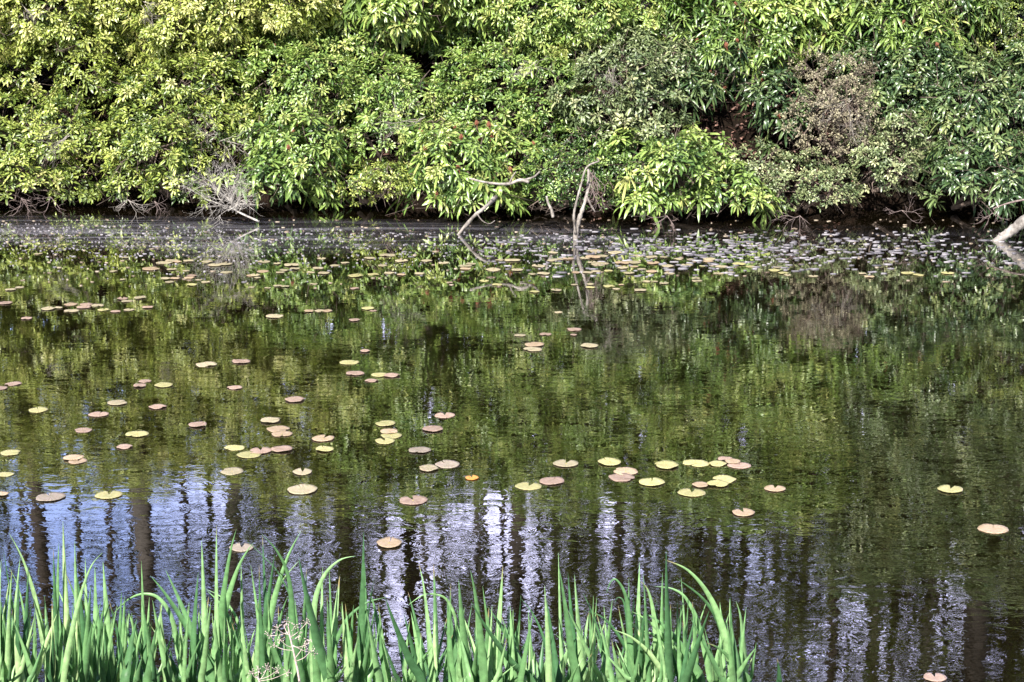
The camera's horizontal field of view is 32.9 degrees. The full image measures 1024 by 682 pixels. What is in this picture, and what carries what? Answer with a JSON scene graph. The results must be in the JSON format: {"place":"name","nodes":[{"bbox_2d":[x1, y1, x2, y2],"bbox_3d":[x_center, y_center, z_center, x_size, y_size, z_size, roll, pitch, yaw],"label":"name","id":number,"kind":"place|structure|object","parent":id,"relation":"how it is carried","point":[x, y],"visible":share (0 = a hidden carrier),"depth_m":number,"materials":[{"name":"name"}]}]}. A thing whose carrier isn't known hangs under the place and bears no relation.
{"place":"outdoors","nodes":[
{"label":"outdoors","id":0,"kind":"place"},
{"bbox_2d":[0,197,1023,681],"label":"pond water","id":1,"kind":"structure","parent":0,"point":[856,415],"depth_m":10.88,"materials":[{"name":"green liquid"}]},
{"bbox_2d":[3,555,56,681],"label":"iris clump","id":2,"kind":"object","parent":1,"relation":"on","point":[19,666],"visible":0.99,"depth_m":6.11,"materials":[{"name":"green plant"}]},
{"bbox_2d":[36,492,65,500],"bbox_3d":[-2.505,0.846,9.414,0.156,0.006,0.149,-8,15,-30],"label":"lily pad","id":3,"kind":"object","parent":1,"relation":"on","point":[54,496],"visible":1,"depth_m":9.42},
{"bbox_2d":[10,528,101,681],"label":"iris clump","id":4,"kind":"object","parent":1,"relation":"on","point":[60,667],"visible":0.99,"depth_m":6.32,"materials":[{"name":"green plant"}]},
{"bbox_2d":[52,559,129,681],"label":"iris clump","id":5,"kind":"object","parent":1,"relation":"on","point":[103,667],"visible":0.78,"depth_m":6.47,"materials":[{"name":"green plant"}]},
{"bbox_2d":[95,490,121,498],"bbox_3d":[-2.200,0.838,9.452,0.143,0.006,0.140,-2,14,-6],"label":"lily pad","id":6,"kind":"object","parent":1,"relation":"on","point":[106,495],"visible":1,"depth_m":9.46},
{"bbox_2d":[126,430,147,436],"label":"lily pad","id":7,"kind":"object","parent":1,"relation":"on","point":[139,433],"visible":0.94,"depth_m":10.60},
{"bbox_2d":[109,562,173,681],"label":"iris clump","id":8,"kind":"object","parent":1,"relation":"on","point":[144,669],"visible":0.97,"depth_m":6.36,"materials":[{"name":"green plant"}]},
{"bbox_2d":[113,577,201,681],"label":"iris clump","id":9,"kind":"object","parent":1,"relation":"on","point":[173,672],"visible":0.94,"depth_m":6.45,"materials":[{"name":"green plant"}]},
{"bbox_2d":[152,525,251,681],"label":"iris clump","id":10,"kind":"object","parent":1,"relation":"on","point":[214,666],"visible":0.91,"depth_m":6.48,"materials":[{"name":"green plant"}]},
{"bbox_2d":[171,143,260,228],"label":"dead bush","id":11,"kind":"object","parent":1,"relation":"on","point":[229,200],"visible":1,"depth_m":18.03,"materials":[{"name":"wood"}]},
{"bbox_2d":[190,110,220,146],"bbox_3d":[-3.303,-2.265,18.430,0.332,0.493,0.284,6,15,24],"label":"dead spray","id":12,"kind":"object","parent":11,"relation":"attached to","point":[208,135],"visible":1,"depth_m":18.43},
{"bbox_2d":[213,118,254,174],"bbox_3d":[-2.935,-2.024,18.259,0.482,0.619,0.390,0,13,0],"label":"dead spray","id":13,"kind":"object","parent":11,"relation":"attached to","point":[235,148],"visible":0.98,"depth_m":18.29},
{"bbox_2d":[220,468,243,474],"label":"lily pad","id":14,"kind":"object","parent":1,"relation":"on","point":[230,471],"visible":0.92,"depth_m":9.87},
{"bbox_2d":[229,543,253,550],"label":"lily pad","id":15,"kind":"object","parent":1,"relation":"on","point":[238,547],"visible":0.91,"depth_m":8.65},
{"bbox_2d":[238,451,259,457],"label":"lily pad","id":16,"kind":"object","parent":1,"relation":"on","point":[246,454],"visible":1,"depth_m":10.18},
{"bbox_2d":[206,533,299,681],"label":"iris clump","id":17,"kind":"object","parent":1,"relation":"on","point":[243,666],"visible":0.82,"depth_m":6.52,"materials":[{"name":"green plant"}]},
{"bbox_2d":[250,447,271,453],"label":"lily pad","id":18,"kind":"object","parent":1,"relation":"on","point":[263,450],"visible":1,"depth_m":10.25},
{"bbox_2d":[267,425,289,431],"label":"lily pad","id":19,"kind":"object","parent":1,"relation":"on","point":[275,428],"visible":1,"depth_m":10.72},
{"bbox_2d":[271,445,291,451],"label":"lily pad","id":20,"kind":"object","parent":1,"relation":"on","point":[280,448],"visible":1,"depth_m":10.29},
{"bbox_2d":[247,536,318,681],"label":"iris clump","id":21,"kind":"object","parent":1,"relation":"on","point":[303,664],"visible":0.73,"depth_m":6.40,"materials":[{"name":"green plant"}]},
{"bbox_2d":[292,468,311,474],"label":"lily pad","id":22,"kind":"object","parent":1,"relation":"on","point":[305,471],"visible":1,"depth_m":9.86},
{"bbox_2d":[287,484,317,493],"bbox_3d":[-1.151,0.815,9.539,0.166,0.009,0.162,-6,15,-22],"label":"lily pad","id":23,"kind":"object","parent":1,"relation":"on","point":[303,489],"visible":1,"depth_m":9.54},
{"bbox_2d":[313,434,333,441],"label":"lily pad","id":24,"kind":"object","parent":1,"relation":"on","point":[319,438],"visible":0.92,"depth_m":10.50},
{"bbox_2d":[0,223,667,281],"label":"floating specks","id":25,"kind":"object","parent":1,"relation":"on","point":[300,244],"visible":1,"depth_m":16.98,"materials":[{"name":"plant"}]},
{"bbox_2d":[299,556,384,681],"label":"iris clump","id":26,"kind":"object","parent":1,"relation":"on","point":[323,666],"visible":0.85,"depth_m":6.15,"materials":[{"name":"green plant"}]},
{"bbox_2d":[339,534,390,681],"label":"iris clump","id":27,"kind":"object","parent":1,"relation":"on","point":[365,669],"visible":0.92,"depth_m":6.19,"materials":[{"name":"green plant"}]},
{"bbox_2d":[377,537,401,546],"bbox_3d":[-0.623,1.056,8.655,0.131,0.071,0.254,1,13,5],"label":"lily pad","id":28,"kind":"object","parent":1,"relation":"on","point":[387,542],"visible":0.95,"depth_m":8.71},
{"bbox_2d":[370,598,430,681],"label":"iris clump","id":29,"kind":"object","parent":1,"relation":"on","point":[412,661],"visible":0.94,"depth_m":6.20,"materials":[{"name":"green plant"}]},
{"bbox_2d":[400,495,426,504],"bbox_3d":[-0.519,0.904,9.316,0.148,0.071,0.269,-3,14,-12],"label":"lily pad","id":30,"kind":"object","parent":1,"relation":"on","point":[417,500],"visible":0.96,"depth_m":9.36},
{"bbox_2d":[409,446,429,452],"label":"lily pad","id":31,"kind":"object","parent":1,"relation":"on","point":[420,449],"visible":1,"depth_m":10.27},
{"bbox_2d":[419,464,438,470],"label":"lily pad","id":32,"kind":"object","parent":1,"relation":"on","point":[426,467],"visible":1,"depth_m":9.92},
{"bbox_2d":[422,425,442,430],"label":"lily pad","id":33,"kind":"object","parent":1,"relation":"on","point":[432,428],"visible":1,"depth_m":10.70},
{"bbox_2d":[405,566,471,681],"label":"iris clump","id":34,"kind":"object","parent":1,"relation":"on","point":[432,665],"visible":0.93,"depth_m":6.51,"materials":[{"name":"green plant"}]},
{"bbox_2d":[435,460,459,467],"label":"lily pad","id":35,"kind":"object","parent":1,"relation":"on","point":[448,464],"visible":1,"depth_m":10.00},
{"bbox_2d":[457,195,497,234],"bbox_3d":[-0.376,-1.256,17.712,0.457,0.404,0.462,0,13,0],"label":"leaning stick","id":36,"kind":"object","parent":1,"relation":"in","point":[482,209],"visible":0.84,"depth_m":17.53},
{"bbox_2d":[456,568,515,681],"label":"iris clump","id":37,"kind":"object","parent":1,"relation":"on","point":[485,664],"visible":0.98,"depth_m":6.13,"materials":[{"name":"green plant"}]},
{"bbox_2d":[471,598,537,681],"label":"iris clump","id":38,"kind":"object","parent":1,"relation":"on","point":[512,657],"visible":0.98,"depth_m":6.17,"materials":[{"name":"green plant"}]},
{"bbox_2d":[6,219,1021,287],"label":"floating litter","id":39,"kind":"object","parent":1,"relation":"on","point":[459,230],"visible":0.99,"depth_m":16.93,"materials":[{"name":"plant"}]},
{"bbox_2d":[516,482,540,489],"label":"lily pad","id":40,"kind":"object","parent":1,"relation":"on","point":[526,486],"visible":1,"depth_m":9.60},
{"bbox_2d":[540,476,563,484],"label":"lily pad","id":41,"kind":"object","parent":1,"relation":"on","point":[551,480],"visible":1,"depth_m":9.70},
{"bbox_2d":[522,553,591,681],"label":"iris clump","id":42,"kind":"object","parent":1,"relation":"on","point":[550,669],"visible":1,"depth_m":6.23,"materials":[{"name":"green plant"}]},
{"bbox_2d":[554,459,576,466],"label":"lily pad","id":43,"kind":"object","parent":1,"relation":"on","point":[563,463],"visible":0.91,"depth_m":10.00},
{"bbox_2d":[555,575,614,681],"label":"iris clump","id":44,"kind":"object","parent":1,"relation":"on","point":[593,673],"visible":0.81,"depth_m":6.54,"materials":[{"name":"green plant"}]},
{"bbox_2d":[573,158,611,239],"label":"dead branch","id":45,"kind":"object","parent":1,"relation":"on","point":[576,224],"visible":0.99,"depth_m":17.15,"materials":[{"name":"wood"}]},
{"bbox_2d":[597,457,620,464],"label":"lily pad","id":46,"kind":"object","parent":1,"relation":"on","point":[610,461],"visible":0.96,"depth_m":10.04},
{"bbox_2d":[584,562,659,681],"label":"iris clump","id":47,"kind":"object","parent":1,"relation":"on","point":[636,665],"visible":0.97,"depth_m":6.37,"materials":[{"name":"green plant"}]},
{"bbox_2d":[609,473,635,481],"bbox_3d":[0.614,0.765,9.761,0.148,0.008,0.142,10,17,36],"label":"lily pad","id":48,"kind":"object","parent":1,"relation":"on","point":[620,477],"visible":1,"depth_m":9.76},
{"bbox_2d":[613,467,638,474],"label":"lily pad","id":49,"kind":"object","parent":1,"relation":"on","point":[628,471],"visible":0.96,"depth_m":9.88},
{"bbox_2d":[639,477,664,485],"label":"lily pad","id":50,"kind":"object","parent":1,"relation":"on","point":[648,481],"visible":1,"depth_m":9.68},
{"bbox_2d":[613,555,708,681],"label":"iris clump","id":51,"kind":"object","parent":1,"relation":"on","point":[664,664],"visible":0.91,"depth_m":6.32,"materials":[{"name":"green plant"}]},
{"bbox_2d":[655,460,678,468],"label":"lily pad","id":52,"kind":"object","parent":1,"relation":"on","point":[666,464],"visible":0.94,"depth_m":9.98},
{"bbox_2d":[631,586,728,681],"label":"iris clump","id":53,"kind":"object","parent":1,"relation":"on","point":[697,674],"visible":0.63,"depth_m":6.42,"materials":[{"name":"green plant"}]},
{"bbox_2d":[678,488,704,496],"bbox_3d":[0.983,0.830,9.488,0.147,0.006,0.141,3,13,9],"label":"lily pad","id":54,"kind":"object","parent":1,"relation":"on","point":[687,492],"visible":1,"depth_m":9.49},
{"bbox_2d":[683,459,707,466],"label":"lily pad","id":55,"kind":"object","parent":1,"relation":"on","point":[697,463],"visible":0.96,"depth_m":10.03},
{"bbox_2d":[669,561,755,681],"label":"iris clump","id":56,"kind":"object","parent":1,"relation":"on","point":[738,665],"visible":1,"depth_m":6.32,"materials":[{"name":"green plant"}]},
{"bbox_2d":[707,480,728,486],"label":"lily pad","id":57,"kind":"object","parent":1,"relation":"on","point":[717,483],"visible":0.95,"depth_m":9.64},
{"bbox_2d":[713,475,735,482],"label":"lily pad","id":58,"kind":"object","parent":1,"relation":"on","point":[729,479],"visible":1,"depth_m":9.74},
{"bbox_2d":[728,462,749,468],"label":"lily pad","id":59,"kind":"object","parent":1,"relation":"on","point":[742,465],"visible":1,"depth_m":9.98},
{"bbox_2d":[732,508,754,515],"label":"lily pad","id":60,"kind":"object","parent":1,"relation":"on","point":[745,512],"visible":1,"depth_m":9.16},
{"bbox_2d":[484,228,1023,276],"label":"floating leaves","id":61,"kind":"object","parent":1,"relation":"on","point":[730,242],"visible":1,"depth_m":16.63,"materials":[{"name":"plant"}]},
{"bbox_2d":[765,485,784,491],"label":"lily pad","id":62,"kind":"object","parent":1,"relation":"on","point":[772,488],"visible":1,"depth_m":9.56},
{"bbox_2d":[924,672,945,681],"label":"lily pad","id":63,"kind":"object","parent":1,"relation":"on","point":[938,677],"visible":1,"depth_m":7.14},
{"bbox_2d":[938,484,961,492],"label":"lily pad","id":64,"kind":"object","parent":1,"relation":"on","point":[947,489],"visible":1,"depth_m":9.53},
{"bbox_2d":[978,523,1007,533],"bbox_3d":[2.475,0.966,8.920,0.148,0.006,0.154,3,14,16],"label":"lily pad","id":65,"kind":"object","parent":1,"relation":"on","point":[989,528],"visible":1,"depth_m":8.93,"materials":[{"name":"plant"}]},
{"bbox_2d":[991,215,1023,240],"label":"fallen log","id":66,"kind":"object","parent":1,"relation":"in","point":[1014,228],"visible":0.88,"depth_m":17.16,"materials":[{"name":"wood"}]},
{"bbox_2d":[0,0,1023,211],"bbox_3d":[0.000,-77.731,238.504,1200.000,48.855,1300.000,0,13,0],"label":"ground","id":67,"kind":"structure","parent":0,"point":[882,200],"depth_m":19.86,"materials":[{"name":"brown soil"}]},
{"bbox_2d":[0,565,19,681],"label":"iris clump","id":68,"kind":"object","parent":67,"relation":"on","point":[2,646],"visible":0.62,"depth_m":6.12,"materials":[{"name":"green plant"}]},
{"bbox_2d":[0,81,124,205],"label":"rhododendron bush","id":69,"kind":"object","parent":67,"relation":"on","point":[19,137],"visible":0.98,"depth_m":19.24,"materials":[{"name":"green plant"}]},
{"bbox_2d":[40,124,70,169],"bbox_3d":[-4.886,-2.058,18.524,0.385,0.550,0.411,-4,14,-16],"label":"dead spray","id":70,"kind":"object","parent":69,"relation":"attached to","point":[62,140],"visible":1,"depth_m":18.56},
{"bbox_2d":[0,0,187,74],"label":"rhododendron bush","id":71,"kind":"object","parent":67,"relation":"on","point":[99,11],"visible":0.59,"depth_m":19.89,"materials":[{"name":"green plant"}]},
{"bbox_2d":[0,0,193,116],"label":"rhododendron bush","id":72,"kind":"object","parent":67,"relation":"on","point":[97,59],"visible":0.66,"depth_m":19.98,"materials":[{"name":"green plant"}]},
{"bbox_2d":[69,112,218,209],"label":"rhododendron bush","id":73,"kind":"object","parent":67,"relation":"on","point":[152,151],"visible":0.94,"depth_m":18.98,"materials":[{"name":"green plant"}]},
{"bbox_2d":[89,51,275,165],"bbox_3d":[-3.785,-2.602,19.642,2.230,1.311,1.364,3,14,12],"label":"rhododendron bush","id":74,"kind":"object","parent":67,"relation":"on","point":[168,87],"visible":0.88,"depth_m":19.48,"materials":[{"name":"green plant"}]},
{"bbox_2d":[98,0,308,100],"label":"rhododendron bush","id":75,"kind":"object","parent":67,"relation":"on","point":[225,53],"visible":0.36,"depth_m":19.93,"materials":[{"name":"green plant"}]},
{"bbox_2d":[110,0,349,80],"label":"rhododendron bush","id":76,"kind":"object","parent":67,"relation":"on","point":[283,15],"visible":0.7,"depth_m":19.68,"materials":[{"name":"green plant"}]},
{"bbox_2d":[247,663,291,681],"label":"dried flower stalk","id":77,"kind":"object","parent":67,"relation":"on","point":[258,671],"visible":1,"depth_m":5.70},
{"bbox_2d":[265,617,317,681],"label":"dried flower stalk","id":78,"kind":"object","parent":67,"relation":"on","point":[292,647],"visible":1,"depth_m":5.73,"materials":[{"name":"plant"}]},
{"bbox_2d":[211,100,378,212],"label":"rhododendron bush","id":79,"kind":"object","parent":67,"relation":"on","point":[284,155],"visible":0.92,"depth_m":18.81,"materials":[{"name":"green plant"}]},
{"bbox_2d":[215,15,418,148],"bbox_3d":[-2.510,-3.111,20.075,2.926,1.655,1.845,6,14,22],"label":"rhododendron bush","id":80,"kind":"object","parent":67,"relation":"on","point":[314,70],"visible":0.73,"depth_m":19.65,"materials":[{"name":"green plant"}]},
{"bbox_2d":[325,157,423,209],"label":"rhododendron bush","id":81,"kind":"object","parent":67,"relation":"on","point":[365,174],"visible":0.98,"depth_m":18.55,"materials":[{"name":"green plant"}]},
{"bbox_2d":[293,0,477,55],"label":"rhododendron bush","id":82,"kind":"object","parent":67,"relation":"on","point":[424,7],"visible":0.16,"depth_m":20.30,"materials":[{"name":"green plant"}]},
{"bbox_2d":[305,56,491,169],"bbox_3d":[-1.281,-2.469,19.271,2.186,1.375,1.443,0,13,0],"label":"rhododendron bush","id":83,"kind":"object","parent":67,"relation":"on","point":[360,135],"visible":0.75,"depth_m":19.14,"materials":[{"name":"green plant"}]},
{"bbox_2d":[299,0,522,64],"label":"rhododendron bush","id":84,"kind":"object","parent":67,"relation":"on","point":[416,24],"visible":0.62,"depth_m":19.88,"materials":[{"name":"green plant"}]},
{"bbox_2d":[385,108,561,218],"bbox_3d":[-0.392,-1.934,18.568,1.932,1.299,1.422,0,13,0],"label":"rhododendron bush","id":85,"kind":"object","parent":67,"relation":"on","point":[479,156],"visible":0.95,"depth_m":18.32,"materials":[{"name":"green plant"}]},
{"bbox_2d":[372,83,424,148],"bbox_3d":[-1.207,-2.374,18.249,0.595,0.716,0.495,0,13,0],"label":"dead spray","id":86,"kind":"object","parent":85,"relation":"attached to","point":[415,122],"visible":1,"depth_m":18.20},
{"bbox_2d":[469,171,539,184],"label":"dead branch","id":87,"kind":"object","parent":67,"relation":"on","point":[526,180],"visible":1,"depth_m":17.44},
{"bbox_2d":[404,0,616,80],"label":"rhododendron bush","id":88,"kind":"object","parent":67,"relation":"on","point":[467,46],"visible":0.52,"depth_m":20.14,"materials":[{"name":"green plant"}]},
{"bbox_2d":[4,29,1021,209],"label":"fallen leaves","id":89,"kind":"object","parent":67,"relation":"on","point":[717,123],"visible":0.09,"depth_m":19.64,"materials":[{"name":"plant"}]},
{"bbox_2d":[425,26,618,147],"bbox_3d":[0.080,-2.804,19.427,2.495,1.407,1.562,5,14,20],"label":"rhododendron bush","id":90,"kind":"object","parent":67,"relation":"on","point":[509,99],"visible":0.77,"depth_m":19.39,"materials":[{"name":"green plant"}]},
{"bbox_2d":[507,56,554,82],"bbox_3d":[0.215,-2.975,18.929,0.559,0.317,0.264,3,14,14],"label":"dead spray","id":91,"kind":"object","parent":90,"relation":"attached to","point":[528,70],"visible":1,"depth_m":18.98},
{"bbox_2d":[476,113,632,214],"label":"rhododendron bush","id":92,"kind":"object","parent":67,"relation":"on","point":[563,188],"visible":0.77,"depth_m":18.53,"materials":[{"name":"green plant"}]},
{"bbox_2d":[477,0,704,69],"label":"rhododendron bush","id":93,"kind":"object","parent":67,"relation":"on","point":[627,12],"visible":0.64,"depth_m":19.69,"materials":[{"name":"green plant"}]},
{"bbox_2d":[543,11,707,163],"bbox_3d":[1.227,-2.861,19.604,2.180,1.722,2.101,4,14,18],"label":"rhododendron bush","id":94,"kind":"object","parent":67,"relation":"on","point":[636,58],"visible":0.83,"depth_m":19.03,"materials":[{"name":"green plant"}]},
{"bbox_2d":[594,65,627,103],"bbox_3d":[1.043,-2.727,18.693,0.413,0.525,0.614,0,13,0],"label":"dead spray","id":95,"kind":"object","parent":94,"relation":"attached to","point":[607,75],"visible":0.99,"depth_m":18.70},
{"bbox_2d":[585,121,794,227],"bbox_3d":[1.895,-1.803,18.534,2.227,1.138,1.664,0,13,0],"label":"rhododendron bush","id":96,"kind":"object","parent":67,"relation":"on","point":[673,154],"visible":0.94,"depth_m":18.16,"materials":[{"name":"green plant"}]},
{"bbox_2d":[642,25,780,129],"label":"rhododendron bush","id":97,"kind":"object","parent":67,"relation":"on","point":[717,87],"visible":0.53,"depth_m":19.43,"materials":[{"name":"green plant"}]},
{"bbox_2d":[641,0,822,101],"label":"rhododendron bush","id":98,"kind":"object","parent":67,"relation":"on","point":[718,37],"visible":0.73,"depth_m":19.58,"materials":[{"name":"green plant"}]},
{"bbox_2d":[668,0,874,70],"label":"rhododendron bush","id":99,"kind":"object","parent":67,"relation":"on","point":[816,9],"visible":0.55,"depth_m":19.64,"materials":[{"name":"green plant"}]},
{"bbox_2d":[734,65,828,160],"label":"rhododendron bush","id":100,"kind":"object","parent":67,"relation":"on","point":[763,82],"visible":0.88,"depth_m":19.02,"materials":[{"name":"green plant"}]},
{"bbox_2d":[717,136,864,214],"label":"rhododendron bush","id":101,"kind":"object","parent":67,"relation":"on","point":[769,168],"visible":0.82,"depth_m":18.41,"materials":[{"name":"green plant"}]},
{"bbox_2d":[774,29,897,173],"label":"withered bush","id":102,"kind":"object","parent":67,"relation":"on","point":[833,145],"visible":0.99,"depth_m":18.82,"materials":[{"name":"beige plant"}]},
{"bbox_2d":[812,92,855,146],"bbox_3d":[3.440,-2.363,18.526,0.507,0.618,0.349,4,14,16],"label":"dead spray","id":103,"kind":"object","parent":102,"relation":"attached to","point":[835,112],"visible":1,"depth_m":18.49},
{"bbox_2d":[784,0,1005,88],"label":"rhododendron bush","id":104,"kind":"object","parent":67,"relation":"on","point":[890,20],"visible":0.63,"depth_m":19.56,"materials":[{"name":"green plant"}]},
{"bbox_2d":[834,101,959,205],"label":"rhododendron bush","id":105,"kind":"object","parent":67,"relation":"on","point":[913,170],"visible":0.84,"depth_m":18.60,"materials":[{"name":"green plant"}]},
{"bbox_2d":[815,29,992,160],"bbox_3d":[4.487,-2.776,19.410,2.118,1.477,1.630,0,13,0],"label":"rhododendron bush","id":106,"kind":"object","parent":67,"relation":"on","point":[904,72],"visible":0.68,"depth_m":19.16,"materials":[{"name":"green plant"}]},
{"bbox_2d":[837,0,1023,68],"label":"rhododendron bush","id":107,"kind":"object","parent":67,"relation":"on","point":[963,6],"visible":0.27,"depth_m":19.88,"materials":[{"name":"green plant"}]},
{"bbox_2d":[904,36,1023,182],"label":"rhododendron bush","id":108,"kind":"object","parent":67,"relation":"on","point":[976,99],"visible":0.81,"depth_m":18.59,"materials":[{"name":"green plant"}]},
{"bbox_2d":[914,128,1023,220],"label":"rhododendron bush","id":109,"kind":"object","parent":67,"relation":"on","point":[1002,172],"visible":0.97,"depth_m":18.24,"materials":[{"name":"green plant"}]},
{"bbox_2d":[953,28,1023,206],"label":"rhododendron bush","id":110,"kind":"object","parent":67,"relation":"on","point":[1012,50],"visible":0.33,"depth_m":19.51,"materials":[{"name":"green plant"}]},
{"bbox_2d":[964,0,1023,68],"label":"rhododendron bush","id":111,"kind":"object","parent":67,"relation":"on","point":[1007,23],"visible":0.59,"depth_m":19.83,"materials":[{"name":"green plant"}]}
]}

